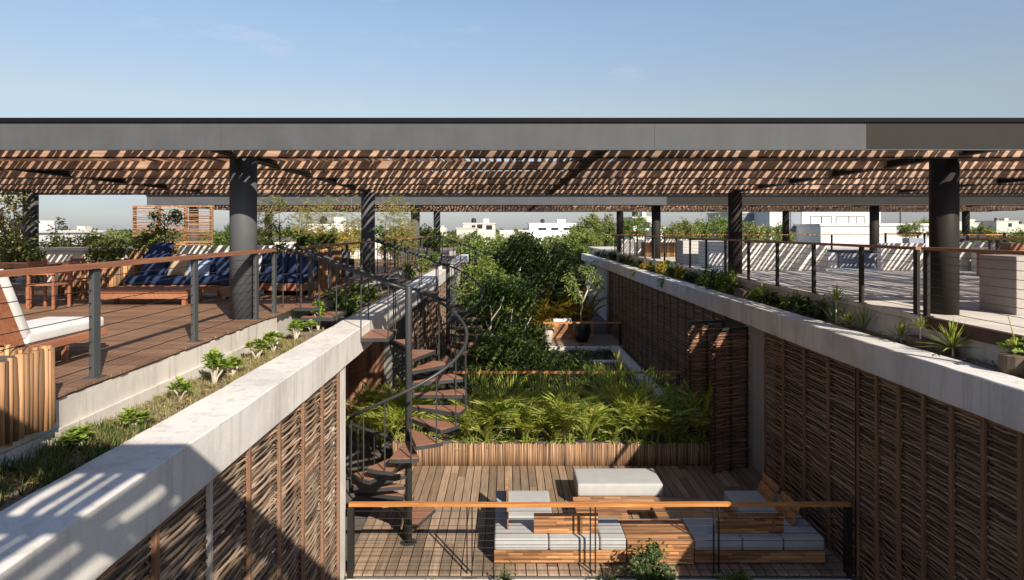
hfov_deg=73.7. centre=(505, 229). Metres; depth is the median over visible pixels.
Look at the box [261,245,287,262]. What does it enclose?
potted plant
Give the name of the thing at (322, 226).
bamboo
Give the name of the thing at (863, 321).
spiky plant
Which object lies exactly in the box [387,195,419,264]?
bamboo
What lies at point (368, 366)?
door
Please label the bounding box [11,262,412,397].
wooden terrace floor
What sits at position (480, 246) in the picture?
tree
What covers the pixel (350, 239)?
bamboo
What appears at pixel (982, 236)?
bar stool
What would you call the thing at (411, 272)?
planter shrub
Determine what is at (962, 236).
bar stool
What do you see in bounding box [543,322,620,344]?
cable railing
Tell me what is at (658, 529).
table block
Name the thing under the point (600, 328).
garden soil
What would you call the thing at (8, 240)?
tree
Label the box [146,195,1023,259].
pergola
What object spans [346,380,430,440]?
areca palm
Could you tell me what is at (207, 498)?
woven stick wall
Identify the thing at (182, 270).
throw pillow
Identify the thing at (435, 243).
terrace bush
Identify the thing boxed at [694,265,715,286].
shrub
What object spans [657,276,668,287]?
trailing vine
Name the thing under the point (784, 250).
terrace wall
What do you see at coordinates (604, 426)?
areca palm
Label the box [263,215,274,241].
climbing vine
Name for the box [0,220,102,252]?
house
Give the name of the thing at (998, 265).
plaster block
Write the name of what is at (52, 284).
dining chair
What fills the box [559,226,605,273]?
tree
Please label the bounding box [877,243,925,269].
terrace wall
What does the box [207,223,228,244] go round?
tree
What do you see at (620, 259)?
shrub
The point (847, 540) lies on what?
cable railing
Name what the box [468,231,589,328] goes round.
courtyard tree
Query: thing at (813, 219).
window
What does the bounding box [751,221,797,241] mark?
tree
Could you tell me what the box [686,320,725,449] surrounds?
folding door
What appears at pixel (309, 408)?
door
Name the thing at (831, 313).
spiky plant
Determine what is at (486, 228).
house
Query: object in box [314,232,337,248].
potted plant
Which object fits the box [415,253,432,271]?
planter shrub
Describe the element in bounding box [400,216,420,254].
bamboo
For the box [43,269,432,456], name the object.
dry grass
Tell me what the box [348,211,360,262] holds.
bamboo
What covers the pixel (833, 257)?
plaster block
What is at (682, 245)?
plaster block
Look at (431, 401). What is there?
areca palm
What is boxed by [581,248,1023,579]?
apartment building
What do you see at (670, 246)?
stick planter
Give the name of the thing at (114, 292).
coffee table
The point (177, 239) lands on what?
tree
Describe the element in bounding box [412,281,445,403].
woven stick wall
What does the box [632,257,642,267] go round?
shrub
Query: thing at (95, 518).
apartment building
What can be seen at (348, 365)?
door
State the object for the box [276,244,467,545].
spiral staircase
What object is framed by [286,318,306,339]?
rosette shrub
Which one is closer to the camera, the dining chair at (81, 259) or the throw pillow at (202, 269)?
the dining chair at (81, 259)
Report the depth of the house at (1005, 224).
260.00 m
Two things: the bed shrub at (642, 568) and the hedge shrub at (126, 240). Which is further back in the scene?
the hedge shrub at (126, 240)
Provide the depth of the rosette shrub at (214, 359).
8.14 m
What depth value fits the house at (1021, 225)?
300.00 m
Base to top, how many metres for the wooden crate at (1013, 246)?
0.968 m
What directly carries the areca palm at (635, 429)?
in the palm planter at (578, 452)
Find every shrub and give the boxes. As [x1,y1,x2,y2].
[0,235,43,282]
[5,230,74,281]
[42,233,109,251]
[53,422,96,449]
[68,229,131,246]
[104,235,153,246]
[114,407,155,427]
[166,376,196,398]
[171,247,178,253]
[200,347,231,383]
[201,238,228,253]
[224,355,247,376]
[243,338,268,357]
[257,237,289,244]
[261,331,286,350]
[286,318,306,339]
[304,319,318,331]
[310,299,327,329]
[323,289,363,316]
[343,280,370,305]
[362,281,380,301]
[401,261,418,279]
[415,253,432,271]
[428,251,440,265]
[495,559,516,579]
[596,568,620,579]
[598,249,607,257]
[607,249,616,260]
[616,254,624,262]
[617,538,678,579]
[622,256,633,264]
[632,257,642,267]
[639,261,651,269]
[646,263,660,272]
[655,259,669,275]
[663,261,682,277]
[673,265,686,279]
[681,268,695,282]
[692,270,703,285]
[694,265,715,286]
[701,265,724,289]
[711,268,740,293]
[713,565,752,579]
[723,278,743,295]
[747,288,768,301]
[759,289,784,305]
[777,292,794,310]
[789,289,813,314]
[800,295,831,319]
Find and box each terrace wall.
[179,245,295,272]
[273,237,392,258]
[621,239,687,252]
[742,243,826,269]
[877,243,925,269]
[960,242,1014,270]
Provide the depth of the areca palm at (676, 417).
16.87 m
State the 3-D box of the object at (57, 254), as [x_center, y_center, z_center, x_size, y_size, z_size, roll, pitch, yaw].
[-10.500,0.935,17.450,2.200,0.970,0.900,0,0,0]
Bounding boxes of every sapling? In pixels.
[0,187,39,277]
[0,196,29,268]
[47,217,65,246]
[141,207,187,242]
[264,196,297,240]
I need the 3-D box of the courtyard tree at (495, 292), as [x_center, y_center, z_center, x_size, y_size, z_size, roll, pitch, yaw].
[-0.131,3.755,26.993,4.122,4.445,4.903,0,0,0]
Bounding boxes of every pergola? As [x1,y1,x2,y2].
[0,118,1023,319]
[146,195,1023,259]
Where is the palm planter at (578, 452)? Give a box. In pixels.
[392,432,710,466]
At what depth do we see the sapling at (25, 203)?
17.39 m
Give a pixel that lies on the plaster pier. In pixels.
(639, 247)
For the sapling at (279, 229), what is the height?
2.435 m
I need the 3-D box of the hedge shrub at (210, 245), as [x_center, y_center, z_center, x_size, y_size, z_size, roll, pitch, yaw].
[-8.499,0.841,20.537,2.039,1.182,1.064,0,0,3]
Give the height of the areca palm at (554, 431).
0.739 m
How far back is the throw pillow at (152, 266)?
14.46 m
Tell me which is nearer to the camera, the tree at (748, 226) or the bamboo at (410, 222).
the bamboo at (410, 222)
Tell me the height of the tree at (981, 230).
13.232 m
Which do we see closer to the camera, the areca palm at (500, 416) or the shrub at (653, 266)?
the areca palm at (500, 416)
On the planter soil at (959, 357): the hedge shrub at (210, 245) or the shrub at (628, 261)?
the shrub at (628, 261)
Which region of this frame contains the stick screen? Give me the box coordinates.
[132,205,213,248]
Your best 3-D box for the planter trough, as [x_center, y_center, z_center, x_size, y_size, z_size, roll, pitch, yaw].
[16.750,0.845,28.050,0.700,1.010,0.600,0,0,0]
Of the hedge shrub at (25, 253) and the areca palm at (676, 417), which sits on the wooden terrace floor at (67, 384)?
the hedge shrub at (25, 253)
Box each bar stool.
[960,235,970,241]
[969,235,980,241]
[979,235,987,241]
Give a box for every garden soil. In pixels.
[346,348,744,459]
[450,307,617,333]
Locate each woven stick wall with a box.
[96,371,339,579]
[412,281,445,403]
[609,271,727,443]
[764,332,863,575]
[855,368,1023,579]
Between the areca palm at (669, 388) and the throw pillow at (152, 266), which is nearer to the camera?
the throw pillow at (152, 266)
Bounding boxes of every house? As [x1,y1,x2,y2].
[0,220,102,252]
[63,226,117,238]
[307,217,390,236]
[432,226,447,235]
[456,218,495,244]
[499,219,575,243]
[623,212,663,237]
[706,212,928,246]
[960,218,1018,235]
[1019,221,1023,231]
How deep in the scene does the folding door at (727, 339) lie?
16.27 m
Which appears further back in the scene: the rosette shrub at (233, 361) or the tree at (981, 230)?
the tree at (981, 230)
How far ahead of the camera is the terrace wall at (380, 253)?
33.20 m
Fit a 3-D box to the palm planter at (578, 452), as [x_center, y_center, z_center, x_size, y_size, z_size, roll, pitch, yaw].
[1.125,5.488,17.080,7.802,0.606,0.891,0,0,0]
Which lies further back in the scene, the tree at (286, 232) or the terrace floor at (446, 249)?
the tree at (286, 232)
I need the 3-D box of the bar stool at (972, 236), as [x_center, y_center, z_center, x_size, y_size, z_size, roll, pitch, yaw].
[20.550,0.750,29.900,0.340,1.000,0.340,0,0,0]
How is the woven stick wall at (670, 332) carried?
attached to the apartment building at (993, 396)
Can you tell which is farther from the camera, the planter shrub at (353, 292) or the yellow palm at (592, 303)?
the yellow palm at (592, 303)
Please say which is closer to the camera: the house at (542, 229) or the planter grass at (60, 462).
the planter grass at (60, 462)
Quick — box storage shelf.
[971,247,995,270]
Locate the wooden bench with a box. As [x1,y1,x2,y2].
[552,318,593,337]
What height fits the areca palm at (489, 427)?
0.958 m
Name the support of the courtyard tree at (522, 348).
on the garden soil at (369, 447)
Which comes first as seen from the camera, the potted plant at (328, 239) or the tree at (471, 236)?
the potted plant at (328, 239)
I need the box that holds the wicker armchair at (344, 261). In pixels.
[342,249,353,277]
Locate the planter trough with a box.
[902,238,923,242]
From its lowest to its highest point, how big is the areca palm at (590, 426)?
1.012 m
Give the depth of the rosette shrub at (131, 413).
6.33 m
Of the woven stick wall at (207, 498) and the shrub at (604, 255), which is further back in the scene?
the shrub at (604, 255)
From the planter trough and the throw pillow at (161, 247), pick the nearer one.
the throw pillow at (161, 247)
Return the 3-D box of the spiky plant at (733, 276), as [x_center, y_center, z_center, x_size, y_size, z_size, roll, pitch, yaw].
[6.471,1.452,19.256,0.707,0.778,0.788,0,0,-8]
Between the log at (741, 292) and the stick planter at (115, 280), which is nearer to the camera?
the stick planter at (115, 280)
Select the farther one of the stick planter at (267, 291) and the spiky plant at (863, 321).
the stick planter at (267, 291)
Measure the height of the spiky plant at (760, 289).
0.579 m
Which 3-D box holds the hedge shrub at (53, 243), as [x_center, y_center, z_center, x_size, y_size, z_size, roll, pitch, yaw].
[-12.691,0.723,18.645,2.279,1.424,1.190,0,0,10]
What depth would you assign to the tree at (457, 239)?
79.11 m
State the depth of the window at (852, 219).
74.97 m
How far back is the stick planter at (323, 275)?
15.83 m
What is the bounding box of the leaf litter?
[0,286,1020,510]
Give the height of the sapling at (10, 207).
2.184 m
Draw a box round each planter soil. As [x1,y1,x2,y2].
[428,255,458,269]
[591,254,1023,378]
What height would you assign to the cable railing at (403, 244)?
1.102 m
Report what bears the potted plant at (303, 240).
in the stick planter at (323, 275)
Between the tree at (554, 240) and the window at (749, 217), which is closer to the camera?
the tree at (554, 240)
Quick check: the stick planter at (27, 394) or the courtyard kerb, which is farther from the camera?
the courtyard kerb
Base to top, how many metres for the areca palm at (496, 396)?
2.020 m
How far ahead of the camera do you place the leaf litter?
7.98 m
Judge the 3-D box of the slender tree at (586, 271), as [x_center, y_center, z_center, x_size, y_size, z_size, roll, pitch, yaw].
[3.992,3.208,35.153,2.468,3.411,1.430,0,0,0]
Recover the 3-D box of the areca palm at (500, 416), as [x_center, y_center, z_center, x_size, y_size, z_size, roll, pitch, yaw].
[0.244,4.551,17.287,2.469,1.503,2.475,0,0,-5]
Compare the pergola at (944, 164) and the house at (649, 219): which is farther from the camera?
the house at (649, 219)
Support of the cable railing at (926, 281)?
on the paved terrace floor at (897, 309)
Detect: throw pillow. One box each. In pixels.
[140,254,166,274]
[145,242,175,254]
[167,253,193,274]
[187,260,210,275]
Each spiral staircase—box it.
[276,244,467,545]
[375,239,482,415]
[435,234,486,309]
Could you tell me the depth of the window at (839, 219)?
74.97 m
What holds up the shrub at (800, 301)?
on the planter soil at (959, 357)
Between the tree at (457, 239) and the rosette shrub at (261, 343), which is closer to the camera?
the rosette shrub at (261, 343)
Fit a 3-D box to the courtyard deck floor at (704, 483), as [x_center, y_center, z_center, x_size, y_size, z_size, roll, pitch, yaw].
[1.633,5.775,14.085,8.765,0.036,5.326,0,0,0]
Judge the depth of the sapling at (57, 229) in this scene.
21.99 m
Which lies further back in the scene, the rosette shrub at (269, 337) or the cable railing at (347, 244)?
the cable railing at (347, 244)
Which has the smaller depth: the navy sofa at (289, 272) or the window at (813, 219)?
the navy sofa at (289, 272)
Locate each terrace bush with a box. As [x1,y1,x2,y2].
[296,227,327,242]
[331,222,359,257]
[375,225,409,253]
[409,223,441,253]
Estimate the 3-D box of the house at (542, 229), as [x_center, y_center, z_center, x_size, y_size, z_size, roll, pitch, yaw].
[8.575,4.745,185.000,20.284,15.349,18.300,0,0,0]
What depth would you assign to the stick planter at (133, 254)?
15.58 m
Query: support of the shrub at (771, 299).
on the planter soil at (959, 357)
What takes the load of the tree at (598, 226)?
on the ground
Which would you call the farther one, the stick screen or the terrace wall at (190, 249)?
the stick screen
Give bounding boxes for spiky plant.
[723,269,743,282]
[751,282,769,302]
[814,298,843,321]
[822,285,849,323]
[832,309,859,326]
[846,306,876,330]
[883,319,914,342]
[910,314,930,338]
[920,319,977,357]
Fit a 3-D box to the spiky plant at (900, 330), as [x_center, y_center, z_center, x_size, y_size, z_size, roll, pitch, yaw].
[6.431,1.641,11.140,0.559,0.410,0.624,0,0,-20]
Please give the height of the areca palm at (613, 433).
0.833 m
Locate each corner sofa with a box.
[494,473,625,561]
[682,473,824,561]
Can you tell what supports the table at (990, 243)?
on the paved terrace floor at (897, 309)
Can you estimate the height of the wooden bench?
1.020 m
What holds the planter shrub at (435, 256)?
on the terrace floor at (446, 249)
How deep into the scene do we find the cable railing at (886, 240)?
35.98 m
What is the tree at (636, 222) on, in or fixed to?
on the ground
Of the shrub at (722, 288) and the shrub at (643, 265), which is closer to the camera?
the shrub at (722, 288)
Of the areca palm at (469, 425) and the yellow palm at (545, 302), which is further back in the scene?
the yellow palm at (545, 302)
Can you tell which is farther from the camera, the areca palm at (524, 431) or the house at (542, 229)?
the house at (542, 229)
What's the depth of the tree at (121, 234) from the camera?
69.97 m
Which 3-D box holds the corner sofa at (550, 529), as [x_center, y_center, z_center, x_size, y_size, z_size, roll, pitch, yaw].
[0.945,5.351,12.820,2.270,0.819,2.160,0,0,0]
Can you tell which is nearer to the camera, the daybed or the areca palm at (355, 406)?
the daybed
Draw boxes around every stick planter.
[0,344,55,446]
[58,261,141,295]
[128,249,172,259]
[265,264,285,292]
[286,248,331,291]
[331,248,341,284]
[641,242,674,256]
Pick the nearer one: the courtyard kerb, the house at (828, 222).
the courtyard kerb
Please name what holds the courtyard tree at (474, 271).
on the garden soil at (369, 447)
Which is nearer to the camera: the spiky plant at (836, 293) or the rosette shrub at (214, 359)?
the rosette shrub at (214, 359)
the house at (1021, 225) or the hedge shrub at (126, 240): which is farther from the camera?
the house at (1021, 225)
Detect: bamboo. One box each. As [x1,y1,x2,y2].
[257,195,286,244]
[286,195,319,241]
[295,195,333,236]
[318,195,360,247]
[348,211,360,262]
[375,195,409,266]
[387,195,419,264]
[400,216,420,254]
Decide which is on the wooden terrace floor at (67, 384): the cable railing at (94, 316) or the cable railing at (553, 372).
the cable railing at (94, 316)
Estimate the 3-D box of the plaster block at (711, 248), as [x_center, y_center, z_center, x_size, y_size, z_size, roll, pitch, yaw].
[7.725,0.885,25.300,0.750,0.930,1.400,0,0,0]
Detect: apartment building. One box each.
[0,249,468,579]
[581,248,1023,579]
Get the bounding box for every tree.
[0,229,21,259]
[85,227,131,245]
[156,230,201,251]
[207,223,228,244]
[272,224,297,239]
[322,225,343,236]
[358,222,387,236]
[420,227,444,246]
[441,232,466,252]
[450,254,516,312]
[453,270,552,368]
[456,232,514,268]
[460,230,485,295]
[463,319,559,397]
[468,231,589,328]
[504,228,533,270]
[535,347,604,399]
[536,228,588,288]
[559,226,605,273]
[559,259,604,321]
[569,212,624,278]
[615,213,651,237]
[661,216,703,239]
[692,213,727,239]
[719,218,766,241]
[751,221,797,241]
[895,220,925,237]
[916,216,928,232]
[970,223,998,241]
[989,227,1023,242]
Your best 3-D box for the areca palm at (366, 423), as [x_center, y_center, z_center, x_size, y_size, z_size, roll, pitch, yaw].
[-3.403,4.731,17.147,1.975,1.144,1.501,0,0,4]
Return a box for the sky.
[0,0,1023,231]
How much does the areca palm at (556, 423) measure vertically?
1.933 m
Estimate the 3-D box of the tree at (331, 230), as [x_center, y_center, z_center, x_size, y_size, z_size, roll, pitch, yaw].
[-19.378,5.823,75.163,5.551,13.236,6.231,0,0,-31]
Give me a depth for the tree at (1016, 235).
59.54 m
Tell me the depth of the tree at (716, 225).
54.12 m
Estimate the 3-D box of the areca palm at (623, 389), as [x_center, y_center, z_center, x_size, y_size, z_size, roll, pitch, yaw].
[2.982,4.156,17.368,2.819,2.291,2.667,0,0,26]
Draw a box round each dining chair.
[26,258,72,309]
[69,255,108,301]
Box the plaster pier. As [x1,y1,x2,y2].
[634,240,647,255]
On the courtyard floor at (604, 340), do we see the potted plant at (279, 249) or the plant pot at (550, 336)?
the plant pot at (550, 336)
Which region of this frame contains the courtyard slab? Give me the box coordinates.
[286,460,935,579]
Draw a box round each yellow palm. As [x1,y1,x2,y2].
[516,287,576,327]
[538,296,578,320]
[541,293,599,320]
[553,285,606,320]
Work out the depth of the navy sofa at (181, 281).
14.10 m
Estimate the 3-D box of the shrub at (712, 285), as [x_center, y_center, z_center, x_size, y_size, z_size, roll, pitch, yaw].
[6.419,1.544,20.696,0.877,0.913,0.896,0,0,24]
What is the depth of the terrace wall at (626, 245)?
39.60 m
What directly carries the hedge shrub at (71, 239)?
on the wooden terrace floor at (67, 384)
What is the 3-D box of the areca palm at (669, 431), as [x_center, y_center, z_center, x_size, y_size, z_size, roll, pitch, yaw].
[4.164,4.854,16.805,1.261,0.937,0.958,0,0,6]
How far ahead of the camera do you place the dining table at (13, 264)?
12.68 m
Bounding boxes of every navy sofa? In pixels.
[125,254,226,292]
[215,256,228,299]
[259,253,317,295]
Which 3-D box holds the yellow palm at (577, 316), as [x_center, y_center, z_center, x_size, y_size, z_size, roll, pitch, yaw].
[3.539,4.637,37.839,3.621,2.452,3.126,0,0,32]
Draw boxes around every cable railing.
[0,249,278,378]
[306,241,371,299]
[345,501,854,578]
[383,235,439,272]
[441,371,680,403]
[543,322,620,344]
[614,234,922,314]
[616,234,1002,251]
[884,233,1023,245]
[919,247,1023,327]
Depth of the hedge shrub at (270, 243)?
21.53 m
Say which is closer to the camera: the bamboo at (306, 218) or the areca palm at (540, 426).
the areca palm at (540, 426)
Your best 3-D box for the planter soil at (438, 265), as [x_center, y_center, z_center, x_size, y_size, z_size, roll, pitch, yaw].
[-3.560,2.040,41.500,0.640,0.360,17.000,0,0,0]
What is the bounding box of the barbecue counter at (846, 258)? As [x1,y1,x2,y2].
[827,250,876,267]
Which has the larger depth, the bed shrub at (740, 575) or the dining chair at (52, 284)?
the dining chair at (52, 284)
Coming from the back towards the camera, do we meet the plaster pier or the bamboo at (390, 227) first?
the plaster pier
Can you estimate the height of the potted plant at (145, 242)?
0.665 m
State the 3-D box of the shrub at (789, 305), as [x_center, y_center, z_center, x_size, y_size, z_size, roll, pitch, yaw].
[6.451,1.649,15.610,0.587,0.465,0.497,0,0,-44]
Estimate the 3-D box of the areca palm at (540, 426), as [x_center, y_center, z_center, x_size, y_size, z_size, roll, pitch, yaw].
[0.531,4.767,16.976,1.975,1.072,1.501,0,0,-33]
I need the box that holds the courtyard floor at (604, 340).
[435,334,632,347]
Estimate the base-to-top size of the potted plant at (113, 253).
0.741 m
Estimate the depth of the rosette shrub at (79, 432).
5.73 m
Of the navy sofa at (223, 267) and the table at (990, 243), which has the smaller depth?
the navy sofa at (223, 267)
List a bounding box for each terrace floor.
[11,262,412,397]
[173,247,456,261]
[587,247,1023,335]
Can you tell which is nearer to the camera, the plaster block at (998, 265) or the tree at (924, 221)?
the plaster block at (998, 265)
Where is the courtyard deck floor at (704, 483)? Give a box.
[344,464,863,575]
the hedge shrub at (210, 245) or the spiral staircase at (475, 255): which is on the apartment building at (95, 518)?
the spiral staircase at (475, 255)
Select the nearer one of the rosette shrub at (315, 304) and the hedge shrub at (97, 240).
the rosette shrub at (315, 304)
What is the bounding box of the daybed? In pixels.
[573,468,662,496]
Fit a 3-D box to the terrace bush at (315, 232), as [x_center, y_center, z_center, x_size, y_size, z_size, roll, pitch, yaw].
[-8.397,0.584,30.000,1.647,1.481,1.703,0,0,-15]
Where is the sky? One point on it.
(59, 58)
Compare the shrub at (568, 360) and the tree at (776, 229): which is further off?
the tree at (776, 229)
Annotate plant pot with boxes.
[545,327,553,342]
[573,324,590,341]
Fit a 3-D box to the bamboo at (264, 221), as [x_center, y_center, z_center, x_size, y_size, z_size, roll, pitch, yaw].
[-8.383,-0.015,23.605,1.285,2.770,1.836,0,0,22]
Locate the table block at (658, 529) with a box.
[619,519,693,563]
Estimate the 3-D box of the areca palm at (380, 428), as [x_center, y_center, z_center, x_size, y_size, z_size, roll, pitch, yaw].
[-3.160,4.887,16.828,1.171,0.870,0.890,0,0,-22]
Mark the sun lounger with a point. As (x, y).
(13, 324)
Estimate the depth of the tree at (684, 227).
51.56 m
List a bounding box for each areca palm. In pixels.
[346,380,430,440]
[346,397,397,440]
[348,383,429,441]
[354,376,453,431]
[356,410,400,445]
[421,390,529,442]
[450,361,553,432]
[469,408,512,443]
[470,380,568,439]
[490,401,553,441]
[502,396,562,444]
[513,367,614,437]
[524,381,617,442]
[532,419,567,442]
[561,349,681,440]
[566,404,611,442]
[577,390,633,440]
[597,383,688,436]
[599,412,640,443]
[605,404,662,443]
[622,384,711,442]
[635,379,711,439]
[652,409,697,442]
[664,378,743,441]
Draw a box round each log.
[734,288,751,299]
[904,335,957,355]
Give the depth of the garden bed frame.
30.47 m
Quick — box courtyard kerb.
[346,579,850,579]
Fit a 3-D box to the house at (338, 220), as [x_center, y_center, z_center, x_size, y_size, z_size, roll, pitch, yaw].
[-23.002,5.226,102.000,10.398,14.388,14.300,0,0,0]
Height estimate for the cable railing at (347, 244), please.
1.102 m
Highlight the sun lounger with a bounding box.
[0,269,107,362]
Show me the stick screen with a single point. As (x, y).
(185, 223)
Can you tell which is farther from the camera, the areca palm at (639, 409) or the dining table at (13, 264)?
the areca palm at (639, 409)
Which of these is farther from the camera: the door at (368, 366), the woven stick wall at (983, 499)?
the door at (368, 366)
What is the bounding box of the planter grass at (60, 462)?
[0,415,154,506]
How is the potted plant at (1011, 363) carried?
on the planter soil at (959, 357)
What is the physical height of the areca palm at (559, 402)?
1.642 m
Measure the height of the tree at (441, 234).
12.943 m
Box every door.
[286,416,290,500]
[291,406,305,495]
[306,397,317,475]
[346,363,349,429]
[350,342,383,422]
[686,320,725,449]
[710,326,749,472]
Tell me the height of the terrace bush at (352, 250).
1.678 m
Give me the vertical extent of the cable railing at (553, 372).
1.207 m
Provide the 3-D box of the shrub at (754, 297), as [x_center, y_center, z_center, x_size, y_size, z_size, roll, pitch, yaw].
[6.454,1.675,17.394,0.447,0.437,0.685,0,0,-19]
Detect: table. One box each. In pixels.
[0,262,79,306]
[101,286,204,304]
[573,497,715,519]
[969,238,1023,254]
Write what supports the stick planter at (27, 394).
on the wooden terrace floor at (67, 384)
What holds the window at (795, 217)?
in the house at (828, 222)
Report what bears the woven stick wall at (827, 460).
on the courtyard deck floor at (704, 483)
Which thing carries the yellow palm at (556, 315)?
on the garden soil at (600, 328)
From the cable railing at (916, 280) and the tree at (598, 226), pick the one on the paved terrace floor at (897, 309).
the cable railing at (916, 280)
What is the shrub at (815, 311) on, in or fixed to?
on the planter soil at (959, 357)
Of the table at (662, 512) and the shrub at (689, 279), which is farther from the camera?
the shrub at (689, 279)
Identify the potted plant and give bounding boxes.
[82,237,129,262]
[131,230,168,252]
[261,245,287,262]
[292,230,325,251]
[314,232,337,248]
[543,319,554,328]
[996,316,1023,377]
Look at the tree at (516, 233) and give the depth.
109.35 m
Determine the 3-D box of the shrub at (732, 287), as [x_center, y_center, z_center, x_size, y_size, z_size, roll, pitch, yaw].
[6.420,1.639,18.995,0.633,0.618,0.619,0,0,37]
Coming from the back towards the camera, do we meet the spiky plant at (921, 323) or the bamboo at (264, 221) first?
the bamboo at (264, 221)
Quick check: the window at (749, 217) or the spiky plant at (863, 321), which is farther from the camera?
the window at (749, 217)
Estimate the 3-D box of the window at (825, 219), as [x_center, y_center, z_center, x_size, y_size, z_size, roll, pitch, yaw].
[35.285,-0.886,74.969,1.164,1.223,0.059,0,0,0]
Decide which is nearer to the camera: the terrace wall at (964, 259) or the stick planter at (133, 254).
the stick planter at (133, 254)
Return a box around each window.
[742,214,753,229]
[790,212,801,231]
[810,216,821,223]
[821,216,831,223]
[836,216,848,223]
[849,216,864,223]
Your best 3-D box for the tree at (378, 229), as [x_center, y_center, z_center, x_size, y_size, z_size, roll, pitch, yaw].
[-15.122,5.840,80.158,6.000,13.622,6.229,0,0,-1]
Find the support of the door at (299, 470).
in the apartment building at (95, 518)
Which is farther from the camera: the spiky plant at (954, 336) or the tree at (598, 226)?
the tree at (598, 226)
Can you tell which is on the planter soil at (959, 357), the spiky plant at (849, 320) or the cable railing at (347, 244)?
the spiky plant at (849, 320)
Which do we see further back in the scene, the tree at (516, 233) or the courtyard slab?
the tree at (516, 233)
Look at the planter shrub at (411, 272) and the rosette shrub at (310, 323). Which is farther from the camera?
the planter shrub at (411, 272)
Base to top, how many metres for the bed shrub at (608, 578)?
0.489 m
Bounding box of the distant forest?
[0,228,1020,293]
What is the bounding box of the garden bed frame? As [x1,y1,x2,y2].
[545,346,667,399]
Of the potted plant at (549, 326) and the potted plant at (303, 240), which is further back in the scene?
the potted plant at (549, 326)
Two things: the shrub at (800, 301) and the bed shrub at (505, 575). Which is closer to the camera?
the bed shrub at (505, 575)
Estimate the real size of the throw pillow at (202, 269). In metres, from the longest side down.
0.440 x 0.440 x 0.180 m
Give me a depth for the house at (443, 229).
420.00 m
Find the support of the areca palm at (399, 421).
in the palm planter at (578, 452)
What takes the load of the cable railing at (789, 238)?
on the paved terrace floor at (897, 309)
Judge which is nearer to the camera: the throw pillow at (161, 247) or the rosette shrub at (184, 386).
the rosette shrub at (184, 386)
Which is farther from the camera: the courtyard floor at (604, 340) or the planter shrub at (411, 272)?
the courtyard floor at (604, 340)
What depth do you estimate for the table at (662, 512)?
13.40 m
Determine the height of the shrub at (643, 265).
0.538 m
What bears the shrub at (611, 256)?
on the planter soil at (959, 357)
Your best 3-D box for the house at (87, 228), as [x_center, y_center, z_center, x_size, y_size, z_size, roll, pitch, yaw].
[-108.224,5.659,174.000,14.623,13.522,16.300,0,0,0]
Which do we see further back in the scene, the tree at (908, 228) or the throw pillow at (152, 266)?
the tree at (908, 228)
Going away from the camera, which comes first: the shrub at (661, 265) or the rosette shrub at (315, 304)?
the rosette shrub at (315, 304)
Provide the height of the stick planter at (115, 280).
0.785 m
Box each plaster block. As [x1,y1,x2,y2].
[677,240,701,263]
[698,241,727,266]
[827,252,837,267]
[979,255,1023,314]
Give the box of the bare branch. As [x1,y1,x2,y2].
[489,297,503,332]
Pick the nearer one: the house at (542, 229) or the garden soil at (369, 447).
the garden soil at (369, 447)
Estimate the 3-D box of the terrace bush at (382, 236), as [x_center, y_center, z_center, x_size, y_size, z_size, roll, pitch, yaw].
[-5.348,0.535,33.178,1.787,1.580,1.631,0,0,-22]
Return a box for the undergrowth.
[396,427,711,452]
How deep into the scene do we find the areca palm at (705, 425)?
16.72 m
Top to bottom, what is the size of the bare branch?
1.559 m
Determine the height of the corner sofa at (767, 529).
0.809 m
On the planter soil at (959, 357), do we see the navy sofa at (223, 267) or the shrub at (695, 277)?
the shrub at (695, 277)
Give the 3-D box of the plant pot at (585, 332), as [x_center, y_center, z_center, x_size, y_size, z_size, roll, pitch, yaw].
[3.950,5.285,35.200,0.920,0.950,0.911,0,0,0]
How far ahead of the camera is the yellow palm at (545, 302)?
37.73 m
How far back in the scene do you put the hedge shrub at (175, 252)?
21.63 m
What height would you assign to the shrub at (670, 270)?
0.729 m
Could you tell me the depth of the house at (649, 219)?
120.00 m
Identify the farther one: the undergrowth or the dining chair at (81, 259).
the undergrowth
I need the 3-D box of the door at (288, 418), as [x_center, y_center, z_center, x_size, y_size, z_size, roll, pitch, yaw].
[-4.575,4.055,14.015,0.049,3.370,1.030,0,0,0]
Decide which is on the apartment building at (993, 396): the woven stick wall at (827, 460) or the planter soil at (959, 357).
the planter soil at (959, 357)
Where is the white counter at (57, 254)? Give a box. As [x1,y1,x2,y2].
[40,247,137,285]
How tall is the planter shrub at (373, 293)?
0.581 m
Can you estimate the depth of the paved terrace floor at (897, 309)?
15.96 m
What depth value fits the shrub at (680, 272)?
25.01 m
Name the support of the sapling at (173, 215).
on the wooden terrace floor at (67, 384)
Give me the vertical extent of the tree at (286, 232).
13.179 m
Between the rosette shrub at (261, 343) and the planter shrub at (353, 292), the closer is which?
the rosette shrub at (261, 343)

